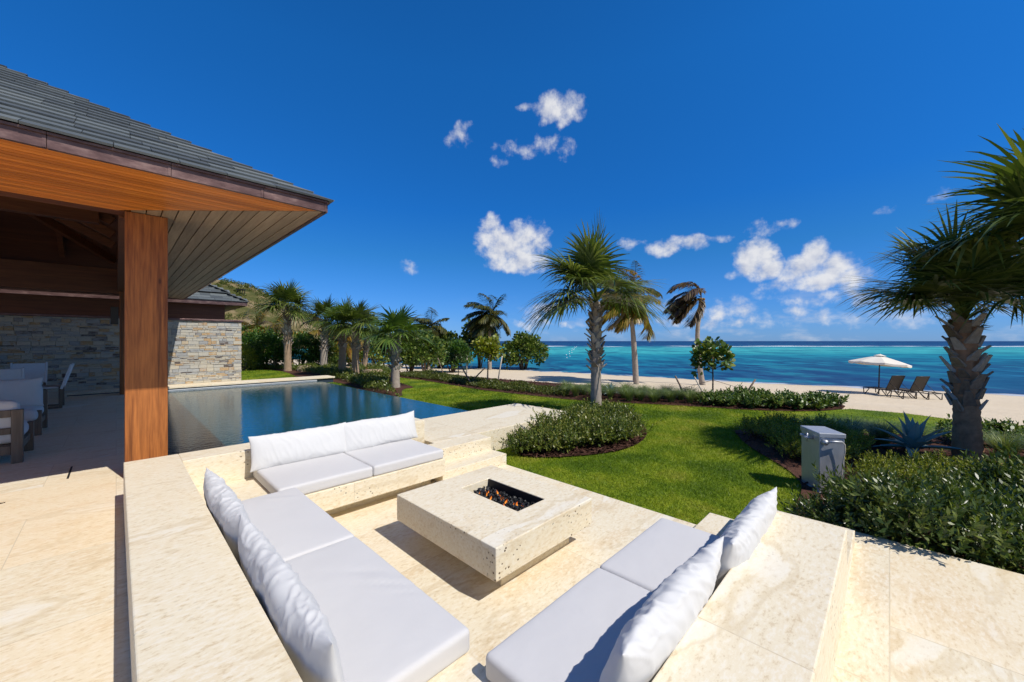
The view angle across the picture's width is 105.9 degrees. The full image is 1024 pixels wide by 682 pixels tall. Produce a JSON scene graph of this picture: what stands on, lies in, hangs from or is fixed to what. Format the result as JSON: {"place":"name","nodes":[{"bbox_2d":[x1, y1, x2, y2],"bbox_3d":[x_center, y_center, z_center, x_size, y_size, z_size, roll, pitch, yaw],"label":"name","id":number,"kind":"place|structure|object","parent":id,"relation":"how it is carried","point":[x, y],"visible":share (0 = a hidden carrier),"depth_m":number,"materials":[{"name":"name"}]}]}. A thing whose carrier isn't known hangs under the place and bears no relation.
{"place":"outdoors","nodes":[
{"label":"outdoors","id":0,"kind":"place"},
{"bbox_2d":[0,391,130,681],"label":"terrace","id":1,"kind":"structure","parent":0,"point":[64,616],"depth_m":2.52,"materials":[{"name":"stone"}]},
{"bbox_2d":[0,367,24,379],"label":"dining chair","id":2,"kind":"object","parent":1,"relation":"on","point":[7,374],"visible":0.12,"depth_m":6.89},
{"bbox_2d":[0,400,33,463],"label":"lounge chair","id":3,"kind":"object","parent":1,"relation":"on","point":[16,435],"visible":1,"depth_m":4.33,"materials":[{"name":"wood"}]},
{"bbox_2d":[10,362,47,389],"bbox_3d":[-10.546,0.924,8.411,0.643,0.894,0.520,0,0,44],"label":"dining chair","id":4,"kind":"object","parent":1,"relation":"on","point":[34,370],"visible":0.35,"depth_m":8.63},
{"bbox_2d":[20,387,47,435],"bbox_3d":[-7.628,1.011,5.335,0.830,0.721,1.505,0,0,44],"label":"lounge chair","id":5,"kind":"object","parent":1,"relation":"on","point":[38,415],"visible":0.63,"depth_m":5.63,"materials":[{"name":"white fabric"}]},
{"bbox_2d":[0,377,43,405],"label":"throw pillow","id":6,"kind":"object","parent":5,"relation":"on","point":[25,392],"visible":0.83,"depth_m":5.69,"materials":[{"name":"white fabric"}]},
{"bbox_2d":[42,363,74,408],"bbox_3d":[-9.499,0.924,7.950,0.520,0.894,0.643,0,0,44],"label":"dining chair","id":7,"kind":"object","parent":1,"relation":"on","point":[61,395],"visible":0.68,"depth_m":7.92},
{"bbox_2d":[0,284,248,391],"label":"stone house","id":8,"kind":"structure","parent":1,"relation":"on","point":[59,333],"depth_m":11.05,"materials":[{"name":"grey stone"}]},
{"bbox_2d":[0,64,333,461],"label":"pool pavilion","id":9,"kind":"structure","parent":1,"relation":"on","point":[144,222],"depth_m":3.86,"materials":[{"name":"wood"}]},
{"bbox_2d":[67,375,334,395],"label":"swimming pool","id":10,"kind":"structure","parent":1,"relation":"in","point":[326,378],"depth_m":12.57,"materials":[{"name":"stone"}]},
{"bbox_2d":[168,381,466,454],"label":"pool water","id":11,"kind":"structure","parent":10,"relation":"in","point":[205,418],"depth_m":8.29,"materials":[{"name":"teal liquid"}]},
{"bbox_2d":[211,279,320,347],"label":"hill","id":12,"kind":"structure","parent":0,"point":[252,296],"depth_m":146.14,"materials":[{"name":"plant"}]},
{"bbox_2d":[215,277,322,346],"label":"hill scrub","id":13,"kind":"object","parent":12,"relation":"on","point":[222,282],"visible":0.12,"depth_m":152.20,"materials":[{"name":"green plant"}]},
{"bbox_2d":[0,0,1023,340],"label":"sky","id":14,"kind":"structure","parent":0,"point":[754,154],"materials":[{"name":"blue"}]},
{"bbox_2d":[330,465,695,667],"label":"pit floor","id":15,"kind":"structure","parent":0,"point":[488,613],"depth_m":2.76,"materials":[{"name":"stone"}]},
{"bbox_2d":[123,454,489,681],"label":"stone bench","id":16,"kind":"object","parent":15,"relation":"on","point":[196,612],"visible":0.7,"depth_m":1.56,"materials":[{"name":"stone"}]},
{"bbox_2d":[236,488,353,571],"bbox_3d":[-1.575,1.232,2.541,1.111,0.113,0.621,0,0,44],"label":"seat cushion","id":17,"kind":"object","parent":16,"relation":"on","point":[292,523],"visible":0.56,"depth_m":2.50,"materials":[{"name":"grey fabric"}]},
{"bbox_2d":[203,467,250,563],"bbox_3d":[-1.758,1.048,2.380,1.160,0.307,0.146,0,9,44],"label":"back pillow","id":18,"kind":"object","parent":17,"relation":"on","point":[225,506],"visible":0.69,"depth_m":2.21,"materials":[{"name":"white fabric"}]},
{"bbox_2d":[285,537,469,681],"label":"seat cushion","id":19,"kind":"object","parent":16,"relation":"on","point":[387,621],"visible":0.6,"depth_m":1.65,"materials":[{"name":"grey fabric"}]},
{"bbox_2d":[238,514,344,681],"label":"back pillow","id":20,"kind":"object","parent":19,"relation":"on","point":[297,618],"visible":0.91,"depth_m":1.38,"materials":[{"name":"white fabric"}]},
{"bbox_2d":[178,418,444,514],"bbox_3d":[-1.786,1.508,3.977,1.154,0.965,2.405,0,0,44],"label":"stone bench","id":21,"kind":"object","parent":15,"relation":"on","point":[231,463],"visible":0.36,"depth_m":3.59,"materials":[{"name":"stone"}]},
{"bbox_2d":[253,453,372,494],"bbox_3d":[-1.880,1.233,3.653,0.821,0.110,0.796,0,0,44],"label":"seat cushion","id":22,"kind":"object","parent":21,"relation":"on","point":[304,477],"visible":0.84,"depth_m":3.48,"materials":[{"name":"grey fabric"}]},
{"bbox_2d":[248,422,345,471],"bbox_3d":[-2.096,1.040,3.864,0.900,0.326,0.148,0,-14,-46],"label":"back pillow","id":23,"kind":"object","parent":22,"relation":"on","point":[274,449],"visible":0.97,"depth_m":3.77,"materials":[{"name":"white fabric"}]},
{"bbox_2d":[345,439,442,475],"bbox_3d":[-1.318,1.233,4.229,0.821,0.112,0.806,0,0,44],"label":"seat cushion","id":24,"kind":"object","parent":21,"relation":"on","point":[389,457],"visible":0.73,"depth_m":4.05,"materials":[{"name":"grey fabric"}]},
{"bbox_2d":[339,411,417,452],"bbox_3d":[-1.509,1.037,4.465,0.920,0.338,0.147,-1,-13,-46],"label":"back pillow","id":25,"kind":"object","parent":24,"relation":"on","point":[365,433],"visible":0.91,"depth_m":4.38,"materials":[{"name":"white fabric"}]},
{"bbox_2d":[428,434,505,481],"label":"stone steps","id":26,"kind":"structure","parent":15,"relation":"on","point":[466,454],"depth_m":4.81,"materials":[{"name":"stone"}]},
{"bbox_2d":[422,403,565,450],"bbox_3d":[-0.451,1.639,6.437,1.420,0.704,2.980,0,0,44],"label":"pool ledge","id":27,"kind":"object","parent":15,"relation":"on","point":[495,424],"visible":0.27,"depth_m":6.10,"materials":[{"name":"stone"}]},
{"bbox_2d":[397,465,591,585],"bbox_3d":[-0.149,1.411,3.068,1.160,0.360,1.035,0,0,44],"label":"fire pit","id":28,"kind":"object","parent":15,"relation":"on","point":[461,520],"visible":0.97,"depth_m":2.77,"materials":[{"name":"stone"}]},
{"bbox_2d":[473,486,534,510],"bbox_3d":[-0.083,1.319,3.131,0.622,0.125,0.294,0,0,44],"label":"lava rock","id":29,"kind":"object","parent":28,"relation":"in","point":[500,498],"visible":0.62,"depth_m":3.15,"materials":[{"name":"stone"}]},
{"bbox_2d":[652,512,846,681],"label":"stone bench","id":30,"kind":"object","parent":15,"relation":"on","point":[773,609],"visible":0.5,"depth_m":1.46,"materials":[{"name":"stone"}]},
{"bbox_2d":[486,568,652,681],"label":"seat cushion","id":31,"kind":"object","parent":30,"relation":"on","point":[572,634],"visible":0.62,"depth_m":1.54,"materials":[{"name":"grey fabric"}]},
{"bbox_2d":[599,536,723,681],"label":"back pillow","id":32,"kind":"object","parent":31,"relation":"on","point":[656,627],"visible":0.92,"depth_m":1.28,"materials":[{"name":"white fabric"}]},
{"bbox_2d":[600,518,719,591],"bbox_3d":[0.943,1.233,2.130,0.584,0.112,0.791,0,0,44],"label":"seat cushion","id":33,"kind":"object","parent":30,"relation":"on","point":[654,556],"visible":0.41,"depth_m":2.15,"materials":[{"name":"grey fabric"}]},
{"bbox_2d":[711,487,776,595],"bbox_3d":[1.253,1.038,2.075,0.940,0.330,0.156,0,22,-46],"label":"back pillow","id":34,"kind":"object","parent":33,"relation":"on","point":[745,531],"visible":0.71,"depth_m":1.87,"materials":[{"name":"white fabric"}]},
{"bbox_2d":[601,260,662,380],"bbox_3d":[7.673,-1.203,25.778,3.745,7.946,4.237,0,0,-7],"label":"coconut palm","id":35,"kind":"object","parent":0,"point":[657,293],"visible":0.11,"depth_m":25.17,"materials":[{"name":"green plant"}]},
{"bbox_2d":[241,369,1023,524],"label":"lawn","id":36,"kind":"structure","parent":0,"point":[854,412],"depth_m":5.05,"materials":[{"name":"plant"}]},
{"bbox_2d":[241,342,258,370],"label":"dense bush","id":37,"kind":"object","parent":36,"relation":"on","point":[245,351],"visible":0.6,"depth_m":20.95,"materials":[{"name":"green plant"}]},
{"bbox_2d":[241,324,297,369],"bbox_3d":[-14.501,0.362,22.783,3.308,2.696,3.323,0,0,44],"label":"dense bush","id":38,"kind":"object","parent":36,"relation":"on","point":[260,340],"visible":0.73,"depth_m":22.12,"materials":[{"name":"green plant"}]},
{"bbox_2d":[246,368,412,396],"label":"garden bed mulch","id":39,"kind":"object","parent":36,"relation":"on","point":[296,373],"visible":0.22,"depth_m":14.45,"materials":[{"name":"brown soil"}]},
{"bbox_2d":[251,279,320,370],"bbox_3d":[-11.998,-0.887,20.546,3.506,5.056,3.659,0,0,44],"label":"fan palm","id":40,"kind":"object","parent":39,"relation":"on","point":[291,294],"visible":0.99,"depth_m":20.39,"materials":[{"name":"green plant"}]},
{"bbox_2d":[276,329,319,364],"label":"dense bush","id":41,"kind":"object","parent":39,"relation":"on","point":[303,354],"visible":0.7,"depth_m":23.14,"materials":[{"name":"green plant"}]},
{"bbox_2d":[307,335,338,362],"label":"dense bush","id":42,"kind":"object","parent":39,"relation":"on","point":[333,356],"visible":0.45,"depth_m":23.67,"materials":[{"name":"green plant"}]},
{"bbox_2d":[297,293,349,365],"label":"fan palm","id":43,"kind":"object","parent":39,"relation":"on","point":[324,346],"visible":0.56,"depth_m":21.91,"materials":[{"name":"green plant"}]},
{"bbox_2d":[308,319,364,363],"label":"dense bush","id":44,"kind":"object","parent":39,"relation":"on","point":[348,350],"visible":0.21,"depth_m":25.19,"materials":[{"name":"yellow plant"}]},
{"bbox_2d":[307,295,366,371],"bbox_3d":[-7.881,-0.255,17.874,2.976,3.791,3.113,0,0,-18],"label":"fan palm","id":45,"kind":"object","parent":39,"relation":"on","point":[342,344],"visible":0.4,"depth_m":17.76,"materials":[{"name":"green plant"}]},
{"bbox_2d":[291,361,401,396],"bbox_3d":[-6.643,1.377,17.970,4.391,0.606,15.420,0,0,-41],"label":"garden ground cover","id":46,"kind":"object","parent":39,"relation":"on","point":[378,379],"visible":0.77,"depth_m":16.18,"materials":[{"name":"green plant"}]},
{"bbox_2d":[319,296,385,376],"bbox_3d":[-6.643,-0.213,16.514,3.022,3.709,2.771,0,0,-1],"label":"fan palm","id":47,"kind":"object","parent":39,"relation":"on","point":[359,313],"visible":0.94,"depth_m":16.32,"materials":[{"name":"green plant"}]},
{"bbox_2d":[354,304,434,387],"bbox_3d":[-3.991,0.140,13.212,2.629,3.002,2.912,0,0,44],"label":"fan palm","id":48,"kind":"object","parent":39,"relation":"on","point":[395,323],"visible":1,"depth_m":13.06,"materials":[{"name":"green plant"}]},
{"bbox_2d":[518,429,646,456],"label":"planter mulch","id":49,"kind":"object","parent":36,"relation":"on","point":[581,453],"visible":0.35,"depth_m":5.57,"materials":[{"name":"brown soil"}]},
{"bbox_2d":[498,426,542,452],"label":"shrub","id":50,"kind":"object","parent":49,"relation":"on","point":[515,445],"visible":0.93,"depth_m":5.37,"materials":[{"name":"green plant"}]},
{"bbox_2d":[519,424,562,452],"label":"shrub","id":51,"kind":"object","parent":49,"relation":"on","point":[544,443],"visible":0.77,"depth_m":5.37,"materials":[{"name":"green plant"}]},
{"bbox_2d":[524,406,569,431],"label":"shrub","id":52,"kind":"object","parent":49,"relation":"on","point":[545,418],"visible":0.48,"depth_m":6.06,"materials":[{"name":"green plant"}]},
{"bbox_2d":[541,418,586,453],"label":"shrub","id":53,"kind":"object","parent":49,"relation":"on","point":[568,437],"visible":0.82,"depth_m":5.46,"materials":[{"name":"green plant"}]},
{"bbox_2d":[566,409,620,446],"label":"shrub","id":54,"kind":"object","parent":49,"relation":"on","point":[582,424],"visible":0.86,"depth_m":5.74,"materials":[{"name":"green plant"}]},
{"bbox_2d":[522,209,675,405],"bbox_3d":[1.620,-0.575,8.072,3.439,4.431,3.266,0,0,44],"label":"fan palm","id":55,"kind":"object","parent":49,"relation":"on","point":[586,267],"visible":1,"depth_m":7.84,"materials":[{"name":"green plant"}]},
{"bbox_2d":[600,398,639,418],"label":"shrub","id":56,"kind":"object","parent":49,"relation":"on","point":[631,409],"visible":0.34,"depth_m":7.13,"materials":[{"name":"green plant"}]},
{"bbox_2d":[593,412,651,443],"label":"shrub","id":57,"kind":"object","parent":49,"relation":"on","point":[621,429],"visible":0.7,"depth_m":5.87,"materials":[{"name":"green plant"}]},
{"bbox_2d":[400,371,1023,572],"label":"bark chips","id":58,"kind":"object","parent":49,"relation":"on","point":[603,448],"visible":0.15,"depth_m":5.79,"materials":[{"name":"wood"}]},
{"bbox_2d":[400,372,844,410],"bbox_3d":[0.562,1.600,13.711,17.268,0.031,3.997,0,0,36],"label":"hedge","id":59,"kind":"object","parent":36,"relation":"on","point":[682,402],"visible":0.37,"depth_m":10.47,"materials":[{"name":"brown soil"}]},
{"bbox_2d":[442,338,473,374],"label":"young tree","id":60,"kind":"object","parent":59,"relation":"on","point":[457,350],"visible":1,"depth_m":17.15,"materials":[{"name":"green plant"}]},
{"bbox_2d":[399,369,567,396],"bbox_3d":[-1.728,1.475,14.704,1.790,0.369,9.998,0,0,-41],"label":"ground cover","id":61,"kind":"object","parent":59,"relation":"on","point":[485,382],"visible":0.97,"depth_m":13.53,"materials":[{"name":"green plant"}]},
{"bbox_2d":[471,333,505,378],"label":"young tree","id":62,"kind":"object","parent":59,"relation":"on","point":[488,349],"visible":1,"depth_m":13.66,"materials":[{"name":"green plant"}]},
{"bbox_2d":[696,388,723,405],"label":"shrub","id":63,"kind":"object","parent":59,"relation":"on","point":[709,398],"visible":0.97,"depth_m":9.50,"materials":[{"name":"green plant"}]},
{"bbox_2d":[689,336,735,389],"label":"young tree","id":64,"kind":"object","parent":59,"relation":"on","point":[709,352],"visible":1,"depth_m":10.41,"materials":[{"name":"green plant"}]},
{"bbox_2d":[737,392,766,407],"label":"shrub","id":65,"kind":"object","parent":59,"relation":"on","point":[751,402],"visible":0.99,"depth_m":9.06,"materials":[{"name":"green plant"}]},
{"bbox_2d":[762,392,784,408],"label":"shrub","id":66,"kind":"object","parent":59,"relation":"on","point":[774,401],"visible":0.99,"depth_m":9.02,"materials":[{"name":"green plant"}]},
{"bbox_2d":[775,392,810,409],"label":"shrub","id":67,"kind":"object","parent":59,"relation":"on","point":[793,401],"visible":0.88,"depth_m":8.94,"materials":[{"name":"green plant"}]},
{"bbox_2d":[803,394,829,408],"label":"shrub","id":68,"kind":"object","parent":59,"relation":"on","point":[815,402],"visible":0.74,"depth_m":8.93,"materials":[{"name":"green plant"}]},
{"bbox_2d":[735,429,1023,570],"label":"shrub bed mulch","id":69,"kind":"object","parent":36,"relation":"on","point":[793,468],"visible":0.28,"depth_m":5.38,"materials":[{"name":"brown soil"}]},
{"bbox_2d":[733,415,775,435],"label":"shrub","id":70,"kind":"object","parent":69,"relation":"on","point":[751,424],"visible":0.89,"depth_m":6.41,"materials":[{"name":"green plant"}]},
{"bbox_2d":[762,421,800,447],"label":"shrub","id":71,"kind":"object","parent":69,"relation":"on","point":[785,431],"visible":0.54,"depth_m":5.64,"materials":[{"name":"green plant"}]},
{"bbox_2d":[765,430,801,458],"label":"shrub","id":72,"kind":"object","parent":69,"relation":"on","point":[787,446],"visible":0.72,"depth_m":5.18,"materials":[{"name":"green plant"}]},
{"bbox_2d":[800,425,845,492],"bbox_3d":[3.317,1.285,4.175,0.325,0.652,0.427,0,0,12],"label":"utility box","id":73,"kind":"object","parent":69,"relation":"on","point":[823,446],"visible":0.79,"depth_m":4.04,"materials":[{"name":"metal"}]},
{"bbox_2d":[777,482,891,538],"bbox_3d":[2.579,1.389,3.083,0.711,0.423,0.725,0,0,-39],"label":"shrub","id":74,"kind":"object","parent":69,"relation":"on","point":[814,508],"visible":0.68,"depth_m":3.05,"materials":[{"name":"green plant"}]},
{"bbox_2d":[840,428,876,454],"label":"shrub","id":75,"kind":"object","parent":69,"relation":"on","point":[866,444],"visible":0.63,"depth_m":5.26,"materials":[{"name":"green plant"}]},
{"bbox_2d":[811,460,922,529],"bbox_3d":[2.921,1.335,3.189,0.712,0.598,0.875,0,0,18],"label":"shrub","id":76,"kind":"object","parent":69,"relation":"on","point":[835,484],"visible":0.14,"depth_m":3.26,"materials":[{"name":"green plant"}]},
{"bbox_2d":[844,454,914,480],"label":"shrub","id":77,"kind":"object","parent":69,"relation":"on","point":[867,466],"visible":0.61,"depth_m":4.19,"materials":[{"name":"green plant"}]},
{"bbox_2d":[842,417,926,443],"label":"fountain grass","id":78,"kind":"object","parent":69,"relation":"on","point":[880,434],"depth_m":5.95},
{"bbox_2d":[860,449,917,478],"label":"shrub","id":79,"kind":"object","parent":69,"relation":"on","point":[883,459],"visible":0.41,"depth_m":4.41,"materials":[{"name":"green plant"}]},
{"bbox_2d":[818,449,1001,556],"bbox_3d":[2.814,1.197,2.777,0.939,0.823,0.987,0,0,-40],"label":"shrub","id":80,"kind":"object","parent":69,"relation":"on","point":[909,517],"visible":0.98,"depth_m":2.64,"materials":[{"name":"green plant"}]},
{"bbox_2d":[872,411,969,454],"bbox_3d":[5.582,1.279,5.326,1.041,0.614,1.070,0,0,44],"label":"agave","id":81,"kind":"object","parent":69,"relation":"on","point":[912,439],"visible":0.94,"depth_m":5.37,"materials":[{"name":"green plant"}]},
{"bbox_2d":[887,450,968,479],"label":"shrub","id":82,"kind":"object","parent":69,"relation":"on","point":[920,461],"visible":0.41,"depth_m":4.24,"materials":[{"name":"green plant"}]},
{"bbox_2d":[835,201,1023,461],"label":"fan palm","id":83,"kind":"object","parent":69,"relation":"on","point":[963,292],"visible":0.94,"depth_m":5.00,"materials":[{"name":"green plant"}]},
{"bbox_2d":[860,124,1023,311],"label":"fan palm","id":84,"kind":"object","parent":69,"relation":"on","point":[1008,193],"visible":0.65,"depth_m":4.58,"materials":[{"name":"green plant"}]},
{"bbox_2d":[899,466,1023,554],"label":"shrub","id":85,"kind":"object","parent":69,"relation":"on","point":[992,490],"visible":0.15,"depth_m":2.81,"materials":[{"name":"green plant"}]},
{"bbox_2d":[928,462,998,501],"bbox_3d":[4.290,1.390,3.591,0.639,0.464,0.785,0,0,34],"label":"shrub","id":86,"kind":"object","parent":69,"relation":"on","point":[953,471],"visible":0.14,"depth_m":3.69,"materials":[{"name":"green plant"}]},
{"bbox_2d":[918,484,1023,574],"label":"shrub","id":87,"kind":"object","parent":69,"relation":"on","point":[1008,557],"visible":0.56,"depth_m":2.47,"materials":[{"name":"green plant"}]},
{"bbox_2d":[947,442,1023,487],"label":"shrub","id":88,"kind":"object","parent":69,"relation":"on","point":[987,465],"visible":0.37,"depth_m":3.46,"materials":[{"name":"green plant"}]},
{"bbox_2d":[960,448,1023,506],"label":"shrub","id":89,"kind":"object","parent":69,"relation":"on","point":[1013,475],"visible":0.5,"depth_m":3.16,"materials":[{"name":"green plant"}]},
{"bbox_2d":[982,417,1023,434],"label":"shrub","id":90,"kind":"object","parent":69,"relation":"on","point":[1001,425],"visible":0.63,"depth_m":6.06,"materials":[{"name":"green plant"}]},
{"bbox_2d":[268,360,1023,425],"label":"beach","id":91,"kind":"structure","parent":0,"point":[999,407],"depth_m":21.22,"materials":[{"name":"sand"}]},
{"bbox_2d":[241,314,312,364],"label":"tree","id":92,"kind":"object","parent":91,"relation":"on","point":[275,324],"visible":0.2,"depth_m":25.20,"materials":[{"name":"green plant"}]},
{"bbox_2d":[359,326,407,366],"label":"sea grape tree","id":93,"kind":"object","parent":91,"relation":"on","point":[378,356],"visible":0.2,"depth_m":29.44,"materials":[{"name":"green plant"}]},
{"bbox_2d":[400,330,449,370],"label":"sea grape tree","id":94,"kind":"object","parent":91,"relation":"on","point":[415,356],"visible":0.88,"depth_m":28.80,"materials":[{"name":"green plant"}]},
{"bbox_2d":[411,307,449,368],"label":"coconut palm","id":95,"kind":"object","parent":91,"relation":"on","point":[430,325],"visible":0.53,"depth_m":38.04,"materials":[{"name":"green plant"}]},
{"bbox_2d":[431,337,473,371],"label":"sea grape tree","id":96,"kind":"object","parent":91,"relation":"on","point":[447,343],"visible":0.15,"depth_m":33.16,"materials":[{"name":"green plant"}]},
{"bbox_2d":[460,319,499,367],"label":"sea grape tree","id":97,"kind":"object","parent":91,"relation":"on","point":[467,338],"visible":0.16,"depth_m":41.02,"materials":[{"name":"green plant"}]},
{"bbox_2d":[461,293,510,369],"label":"coconut palm","id":98,"kind":"object","parent":91,"relation":"on","point":[484,320],"visible":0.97,"depth_m":37.87,"materials":[{"name":"green plant"}]},
{"bbox_2d":[499,330,550,369],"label":"sea grape tree","id":99,"kind":"object","parent":91,"relation":"on","point":[519,347],"visible":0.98,"depth_m":39.24,"materials":[{"name":"green plant"}]},
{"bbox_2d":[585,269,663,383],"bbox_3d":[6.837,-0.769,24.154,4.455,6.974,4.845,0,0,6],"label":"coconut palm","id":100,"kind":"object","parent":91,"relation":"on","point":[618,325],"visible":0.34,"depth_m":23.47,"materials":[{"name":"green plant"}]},
{"bbox_2d":[662,281,705,384],"bbox_3d":[10.772,-0.460,24.438,2.793,6.538,2.495,0,0,44],"label":"coconut palm","id":101,"kind":"object","parent":91,"relation":"on","point":[685,303],"visible":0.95,"depth_m":24.08,"materials":[{"name":"green plant"}]},
{"bbox_2d":[848,354,911,393],"bbox_3d":[19.485,1.834,20.520,2.321,2.321,2.324,0,0,11],"label":"beach umbrella","id":102,"kind":"object","parent":91,"relation":"on","point":[879,360],"visible":1,"depth_m":20.09,"materials":[{"name":"white fabric"}]},
{"bbox_2d":[863,375,916,398],"bbox_3d":[18.848,2.226,19.335,0.704,1.085,2.010,0,0,-3],"label":"beach lounger","id":103,"kind":"object","parent":91,"relation":"on","point":[895,382],"visible":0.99,"depth_m":19.00,"materials":[{"name":"brown metal"}]},
{"bbox_2d":[885,376,942,399],"bbox_3d":[19.678,2.230,18.985,0.704,1.085,2.010,0,0,-3],"label":"beach lounger","id":104,"kind":"object","parent":91,"relation":"on","point":[919,383],"visible":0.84,"depth_m":18.63,"materials":[{"name":"brown metal"}]},
{"bbox_2d":[294,341,1023,395],"bbox_3d":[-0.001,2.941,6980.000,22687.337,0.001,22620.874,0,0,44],"label":"sea","id":105,"kind":"structure","parent":0,"point":[819,363],"depth_m":52.88,"materials":[{"name":"blue liquid"}]},
{"bbox_2d":[694,510,854,585],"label":"stone steps","id":106,"kind":"structure","parent":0,"point":[714,524],"depth_m":2.96,"materials":[{"name":"stone"}]},
{"bbox_2d":[832,531,1023,681],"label":"side terrace","id":107,"kind":"structure","parent":0,"point":[912,614],"depth_m":1.90,"materials":[{"name":"stone"}]},
{"bbox_2d":[982,428,1023,457],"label":"fountain grass","id":108,"kind":"object","parent":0,"point":[1003,442],"depth_m":5.15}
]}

